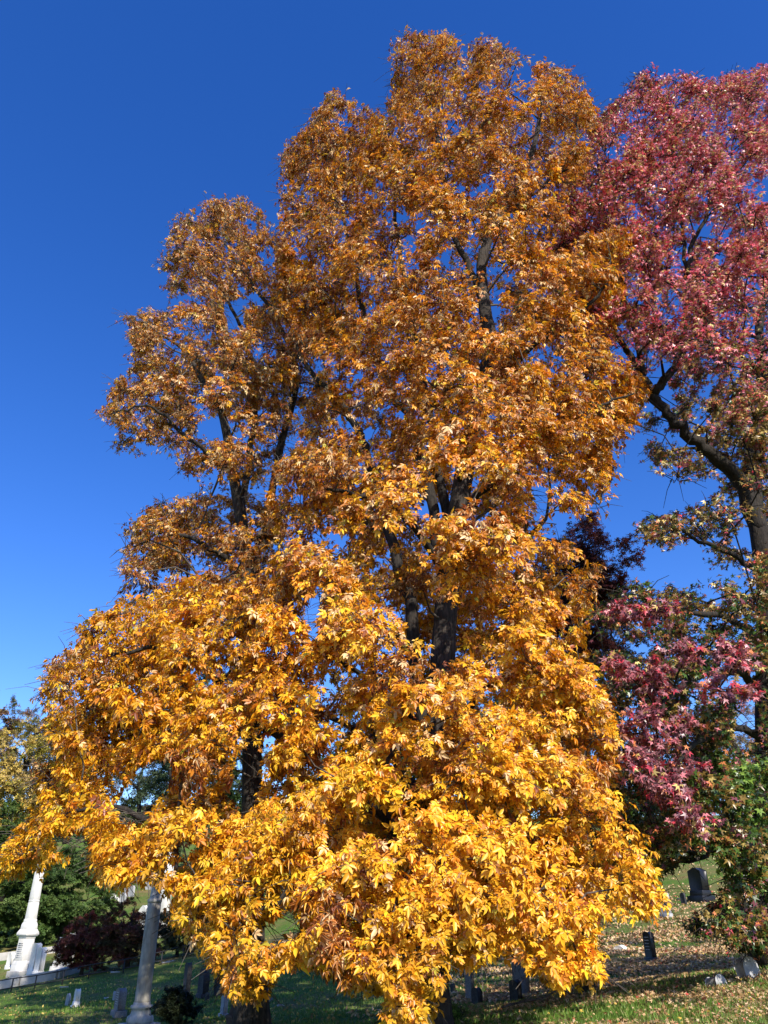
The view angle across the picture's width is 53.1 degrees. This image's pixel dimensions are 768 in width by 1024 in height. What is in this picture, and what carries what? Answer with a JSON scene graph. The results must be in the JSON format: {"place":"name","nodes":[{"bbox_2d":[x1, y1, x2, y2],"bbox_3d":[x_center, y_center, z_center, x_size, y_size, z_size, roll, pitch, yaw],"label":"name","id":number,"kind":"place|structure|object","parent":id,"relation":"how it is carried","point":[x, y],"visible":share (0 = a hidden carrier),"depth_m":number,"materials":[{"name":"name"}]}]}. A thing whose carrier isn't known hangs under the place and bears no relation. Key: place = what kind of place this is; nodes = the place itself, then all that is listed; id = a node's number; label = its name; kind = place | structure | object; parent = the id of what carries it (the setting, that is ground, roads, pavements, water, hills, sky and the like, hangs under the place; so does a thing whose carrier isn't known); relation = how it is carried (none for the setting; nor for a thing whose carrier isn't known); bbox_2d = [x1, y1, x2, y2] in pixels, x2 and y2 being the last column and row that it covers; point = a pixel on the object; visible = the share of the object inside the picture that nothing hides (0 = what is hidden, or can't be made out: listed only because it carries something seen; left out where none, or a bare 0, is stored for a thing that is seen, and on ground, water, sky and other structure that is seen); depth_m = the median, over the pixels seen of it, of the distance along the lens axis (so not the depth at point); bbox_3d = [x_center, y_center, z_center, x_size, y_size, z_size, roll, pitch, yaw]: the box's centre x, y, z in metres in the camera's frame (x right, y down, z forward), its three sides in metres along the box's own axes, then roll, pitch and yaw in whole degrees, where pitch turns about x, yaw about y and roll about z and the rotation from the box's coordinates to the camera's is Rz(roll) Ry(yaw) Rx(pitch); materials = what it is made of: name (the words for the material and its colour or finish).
{"place":"outdoors","nodes":[
{"label":"outdoors","id":0,"kind":"place"},
{"bbox_2d":[0,808,767,1023],"bbox_3d":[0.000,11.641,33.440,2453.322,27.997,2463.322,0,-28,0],"label":"ground","id":1,"kind":"structure","parent":0,"point":[282,924],"depth_m":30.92,"materials":[{"name":"green plant"}]},
{"bbox_2d":[4,952,14,969],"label":"headstone","id":2,"kind":"object","parent":1,"relation":"on","point":[10,958],"visible":0.79,"depth_m":44.87,"materials":[{"name":"white stone"}]},
{"bbox_2d":[0,693,23,781],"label":"autumn tree","id":3,"kind":"object","parent":1,"relation":"on","point":[10,723],"visible":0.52,"depth_m":90.56,"materials":[{"name":"green plant"}]},
{"bbox_2d":[0,799,35,904],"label":"autumn tree","id":4,"kind":"object","parent":1,"relation":"on","point":[10,822],"visible":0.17,"depth_m":61.88,"materials":[{"name":"green plant"}]},
{"bbox_2d":[6,868,44,977],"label":"obelisk","id":5,"kind":"object","parent":1,"relation":"on","point":[27,932],"visible":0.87,"depth_m":43.62,"materials":[{"name":"stone"}]},
{"bbox_2d":[0,946,54,960],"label":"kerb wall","id":6,"kind":"structure","parent":1,"relation":"on","point":[3,956],"depth_m":47.58,"materials":[{"name":"stone"}]},
{"bbox_2d":[26,943,41,974],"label":"headstone","id":7,"kind":"object","parent":1,"relation":"on","point":[35,947],"visible":0.66,"depth_m":42.12,"materials":[{"name":"white stone"}]},
{"bbox_2d":[3,691,66,799],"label":"autumn tree","id":8,"kind":"object","parent":1,"relation":"on","point":[28,712],"visible":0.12,"depth_m":97.41,"materials":[{"name":"green plant"}]},
{"bbox_2d":[0,715,73,900],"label":"autumn tree","id":9,"kind":"object","parent":1,"relation":"on","point":[8,773],"visible":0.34,"depth_m":72.83,"materials":[{"name":"yellow plant"}]},
{"bbox_2d":[0,966,79,988],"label":"kerb wall","id":10,"kind":"structure","parent":1,"relation":"on","point":[26,980],"depth_m":37.78,"materials":[{"name":"stone"}]},
{"bbox_2d":[32,947,47,973],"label":"headstone","id":11,"kind":"object","parent":1,"relation":"on","point":[39,965],"visible":0.77,"depth_m":41.23,"materials":[{"name":"white stone"}]},
{"bbox_2d":[49,937,62,970],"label":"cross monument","id":12,"kind":"object","parent":1,"relation":"on","point":[51,968],"visible":0.26,"depth_m":42.08,"materials":[{"name":"white stone"}]},
{"bbox_2d":[0,845,120,945],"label":"yew shrub","id":13,"kind":"object","parent":1,"relation":"on","point":[58,909],"visible":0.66,"depth_m":52.35,"materials":[{"name":"green plant"}]},
{"bbox_2d":[65,993,70,1005],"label":"headstone","id":14,"kind":"object","parent":1,"relation":"on","point":[68,1000],"visible":0.77,"depth_m":27.83,"materials":[{"name":"grey stone"}]},
{"bbox_2d":[70,988,80,1006],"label":"headstone","id":15,"kind":"object","parent":1,"relation":"on","point":[76,1000],"visible":0.77,"depth_m":27.05,"materials":[{"name":"white stone"}]},
{"bbox_2d":[44,910,118,975],"bbox_3d":[-14.757,21.305,38.054,3.295,2.921,3.134,0,-28,0],"label":"barberry shrub","id":16,"kind":"object","parent":1,"relation":"on","point":[80,941],"visible":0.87,"depth_m":37.35,"materials":[{"name":"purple plant"}]},
{"bbox_2d":[0,943,200,992],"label":"iron railing","id":17,"kind":"object","parent":1,"relation":"on","point":[89,973],"visible":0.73,"depth_m":34.71,"materials":[{"name":"black metal"}]},
{"bbox_2d":[110,987,126,1017],"bbox_3d":[-7.835,14.596,22.823,0.379,0.852,0.559,15,-31,-26],"label":"headstone","id":18,"kind":"object","parent":1,"relation":"on","point":[119,1011],"visible":0.93,"depth_m":22.69,"materials":[{"name":"grey stone"}]},
{"bbox_2d":[119,893,126,901],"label":"headstone","id":19,"kind":"object","parent":1,"relation":"on","point":[124,896],"visible":0.31,"depth_m":67.84,"materials":[{"name":"grey stone"}]},
{"bbox_2d":[120,885,135,896],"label":"headstone","id":20,"kind":"object","parent":1,"relation":"on","point":[130,893],"visible":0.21,"depth_m":71.46,"materials":[{"name":"grey stone"}]},
{"bbox_2d":[94,895,163,967],"bbox_3d":[-12.523,20.639,37.904,3.522,3.250,3.578,0,-28,0],"label":"barberry shrub","id":21,"kind":"object","parent":1,"relation":"on","point":[113,937],"visible":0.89,"depth_m":37.20,"materials":[{"name":"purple plant"}]},
{"bbox_2d":[83,760,193,861],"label":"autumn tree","id":22,"kind":"object","parent":1,"relation":"on","point":[124,800],"visible":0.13,"depth_m":91.89,"materials":[{"name":"green plant"}]},
{"bbox_2d":[118,871,161,1023],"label":"memorial column","id":23,"kind":"structure","parent":1,"relation":"on","point":[139,1007],"depth_m":21.42,"materials":[{"name":"stone"}]},
{"bbox_2d":[138,905,146,927],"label":"headstone","id":24,"kind":"object","parent":1,"relation":"on","point":[143,907],"visible":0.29,"depth_m":51.45,"materials":[{"name":"white stone"}]},
{"bbox_2d":[159,852,174,936],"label":"obelisk","id":25,"kind":"object","parent":1,"relation":"on","point":[164,903],"visible":0.02,"depth_m":55.12,"materials":[{"name":"white stone"}]},
{"bbox_2d":[147,984,206,1023],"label":"boxwood shrub","id":26,"kind":"object","parent":1,"relation":"on","point":[168,1008],"visible":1,"depth_m":19.67,"materials":[{"name":"green plant"}]},
{"bbox_2d":[121,655,234,873],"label":"pine tree","id":27,"kind":"object","parent":1,"relation":"on","point":[160,776],"visible":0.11,"depth_m":79.76,"materials":[{"name":"green plant"}]},
{"bbox_2d":[156,905,202,956],"bbox_3d":[-10.703,21.943,40.458,3.180,2.710,3.279,0,-28,0],"label":"tree","id":28,"kind":"object","parent":1,"relation":"on","point":[170,942],"visible":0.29,"depth_m":39.63,"materials":[{"name":"green plant"}]},
{"bbox_2d":[183,962,192,992],"bbox_3d":[-6.566,15.718,25.623,0.339,1.249,0.459,16,-32,-28],"label":"headstone","id":29,"kind":"object","parent":1,"relation":"on","point":[187,976],"visible":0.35,"depth_m":25.65,"materials":[{"name":"grey stone"}]},
{"bbox_2d":[195,969,209,998],"bbox_3d":[-6.208,16.268,26.464,0.338,1.003,0.558,16,-32,-28],"label":"headstone","id":30,"kind":"object","parent":1,"relation":"on","point":[203,988],"visible":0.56,"depth_m":26.35,"materials":[{"name":"grey stone"}]},
{"bbox_2d":[204,993,209,1000],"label":"headstone","id":31,"kind":"object","parent":1,"relation":"on","point":[207,996],"visible":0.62,"depth_m":25.41,"materials":[{"name":"grey stone"}]},
{"bbox_2d":[89,190,348,1023],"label":"hickory tree","id":32,"kind":"object","parent":1,"relation":"on","point":[169,546],"visible":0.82,"depth_m":22.71,"materials":[{"name":"orange plant"}]},
{"bbox_2d":[214,976,223,996],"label":"headstone","id":33,"kind":"object","parent":1,"relation":"on","point":[216,988],"visible":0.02,"depth_m":26.35,"materials":[{"name":"grey stone"}]},
{"bbox_2d":[218,996,228,1016],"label":"headstone","id":34,"kind":"object","parent":1,"relation":"on","point":[224,1007],"visible":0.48,"depth_m":21.90,"materials":[{"name":"grey stone"}]},
{"bbox_2d":[225,1004,233,1023],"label":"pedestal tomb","id":35,"kind":"object","parent":1,"relation":"on","point":[229,1018],"visible":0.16,"depth_m":17.41,"materials":[{"name":"grey stone"}]},
{"bbox_2d":[193,726,268,852],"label":"tree","id":36,"kind":"object","parent":1,"relation":"on","point":[236,797],"visible":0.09,"depth_m":69.17,"materials":[{"name":"green plant"}]},
{"bbox_2d":[0,24,687,1023],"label":"hickory tree","id":37,"kind":"object","parent":1,"relation":"on","point":[486,880],"visible":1,"depth_m":13.78,"materials":[{"name":"orange plant"}]},
{"bbox_2d":[279,696,458,884],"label":"autumn tree","id":38,"kind":"object","parent":1,"relation":"on","point":[333,753],"depth_m":61.02,"materials":[{"name":"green plant"}]},
{"bbox_2d":[1,846,746,1023],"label":"fallen leaves","id":39,"kind":"object","parent":1,"relation":"on","point":[671,964],"visible":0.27,"depth_m":25.23,"materials":[{"name":"brown plant"}]},
{"bbox_2d":[450,983,455,991],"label":"headstone","id":40,"kind":"object","parent":1,"relation":"on","point":[452,987],"visible":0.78,"depth_m":22.99,"materials":[{"name":"grey stone"}]},
{"bbox_2d":[452,1002,471,1020],"bbox_3d":[1.322,9.618,14.741,0.623,0.386,0.615,-14,-31,25],"label":"seedling plant","id":41,"kind":"object","parent":1,"relation":"on","point":[457,1011],"visible":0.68,"depth_m":14.72,"materials":[{"name":"green plant"}]},
{"bbox_2d":[464,970,473,1000],"bbox_3d":[2.279,12.589,20.491,0.218,1.004,0.298,16,-32,-28],"label":"headstone","id":42,"kind":"object","parent":1,"relation":"on","point":[469,983],"visible":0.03,"depth_m":20.45,"materials":[{"name":"grey stone"}]},
{"bbox_2d":[471,987,482,1003],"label":"headstone","id":43,"kind":"object","parent":1,"relation":"on","point":[476,995],"visible":0.77,"depth_m":19.05,"materials":[{"name":"grey stone"}]},
{"bbox_2d":[411,689,610,847],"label":"autumn tree","id":44,"kind":"object","parent":1,"relation":"on","point":[494,704],"visible":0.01,"depth_m":55.63,"materials":[{"name":"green plant"}]},
{"bbox_2d":[509,979,521,1001],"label":"headstone","id":45,"kind":"object","parent":1,"relation":"on","point":[515,994],"visible":0.64,"depth_m":17.82,"materials":[{"name":"grey stone"}]},
{"bbox_2d":[511,962,529,993],"bbox_3d":[3.653,12.469,20.554,0.260,1.090,0.380,16,-32,-28],"label":"headstone","id":46,"kind":"object","parent":1,"relation":"on","point":[525,984],"visible":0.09,"depth_m":20.46,"materials":[{"name":"grey stone"}]},
{"bbox_2d":[285,966,767,1023],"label":"fallen leaves","id":47,"kind":"object","parent":1,"relation":"on","point":[669,1000],"depth_m":13.85,"materials":[{"name":"yellow plant"}]},
{"bbox_2d":[524,511,649,945],"bbox_3d":[10.178,8.849,36.068,5.796,20.360,5.996,11,-30,-20],"label":"oak tree","id":48,"kind":"object","parent":1,"relation":"on","point":[584,528],"visible":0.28,"depth_m":37.78,"materials":[{"name":"red plant"}]},
{"bbox_2d":[579,980,594,991],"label":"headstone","id":49,"kind":"object","parent":1,"relation":"on","point":[585,988],"visible":0.02,"depth_m":16.56,"materials":[{"name":"grey stone"}]},
{"bbox_2d":[614,945,626,950],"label":"headstone","id":50,"kind":"object","parent":1,"relation":"on","point":[619,947],"visible":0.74,"depth_m":29.51,"materials":[{"name":"white stone"}]},
{"bbox_2d":[593,752,674,845],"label":"tree","id":51,"kind":"object","parent":1,"relation":"on","point":[639,812],"visible":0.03,"depth_m":52.72,"materials":[{"name":"green plant"}]},
{"bbox_2d":[642,931,657,960],"bbox_3d":[8.720,14.320,25.232,0.298,0.980,0.438,12,-30,-21],"label":"headstone","id":52,"kind":"object","parent":1,"relation":"on","point":[649,946],"visible":0.85,"depth_m":25.20,"materials":[{"name":"black stone"}]},
{"bbox_2d":[535,62,767,968],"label":"sweetgum tree","id":53,"kind":"object","parent":1,"relation":"on","point":[739,785],"visible":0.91,"depth_m":19.06,"materials":[{"name":"red plant"}]},
{"bbox_2d":[659,892,672,917],"bbox_3d":[13.638,19.127,37.397,0.259,1.247,0.719,13,-31,-23],"label":"headstone","id":54,"kind":"object","parent":1,"relation":"on","point":[664,914],"visible":0.32,"depth_m":37.17,"materials":[{"name":"grey stone"}]},
{"bbox_2d":[680,892,686,904],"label":"headstone","id":55,"kind":"object","parent":1,"relation":"on","point":[683,898],"visible":0.81,"depth_m":41.96,"materials":[{"name":"grey stone"}]},
{"bbox_2d":[687,867,715,902],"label":"headstone","id":56,"kind":"object","parent":1,"relation":"on","point":[699,890],"visible":0.89,"depth_m":42.97,"materials":[{"name":"black stone"}]},
{"bbox_2d":[705,974,726,985],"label":"headstone","id":57,"kind":"object","parent":1,"relation":"on","point":[717,979],"visible":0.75,"depth_m":14.14,"materials":[{"name":"grey stone"}]},
{"bbox_2d":[690,703,754,826],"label":"autumn tree","id":58,"kind":"object","parent":1,"relation":"on","point":[740,738],"visible":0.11,"depth_m":80.22,"materials":[{"name":"green plant"}]},
{"bbox_2d":[735,956,759,979],"bbox_3d":[6.839,8.631,14.445,0.400,0.480,0.200,9,-35,-27],"label":"headstone","id":59,"kind":"object","parent":1,"relation":"on","point":[747,965],"visible":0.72,"depth_m":14.41,"materials":[{"name":"grey stone"}]},
{"bbox_2d":[0,0,767,816],"label":"sky","id":60,"kind":"structure","parent":0,"point":[117,117],"materials":[{"name":"blue"}]}
]}

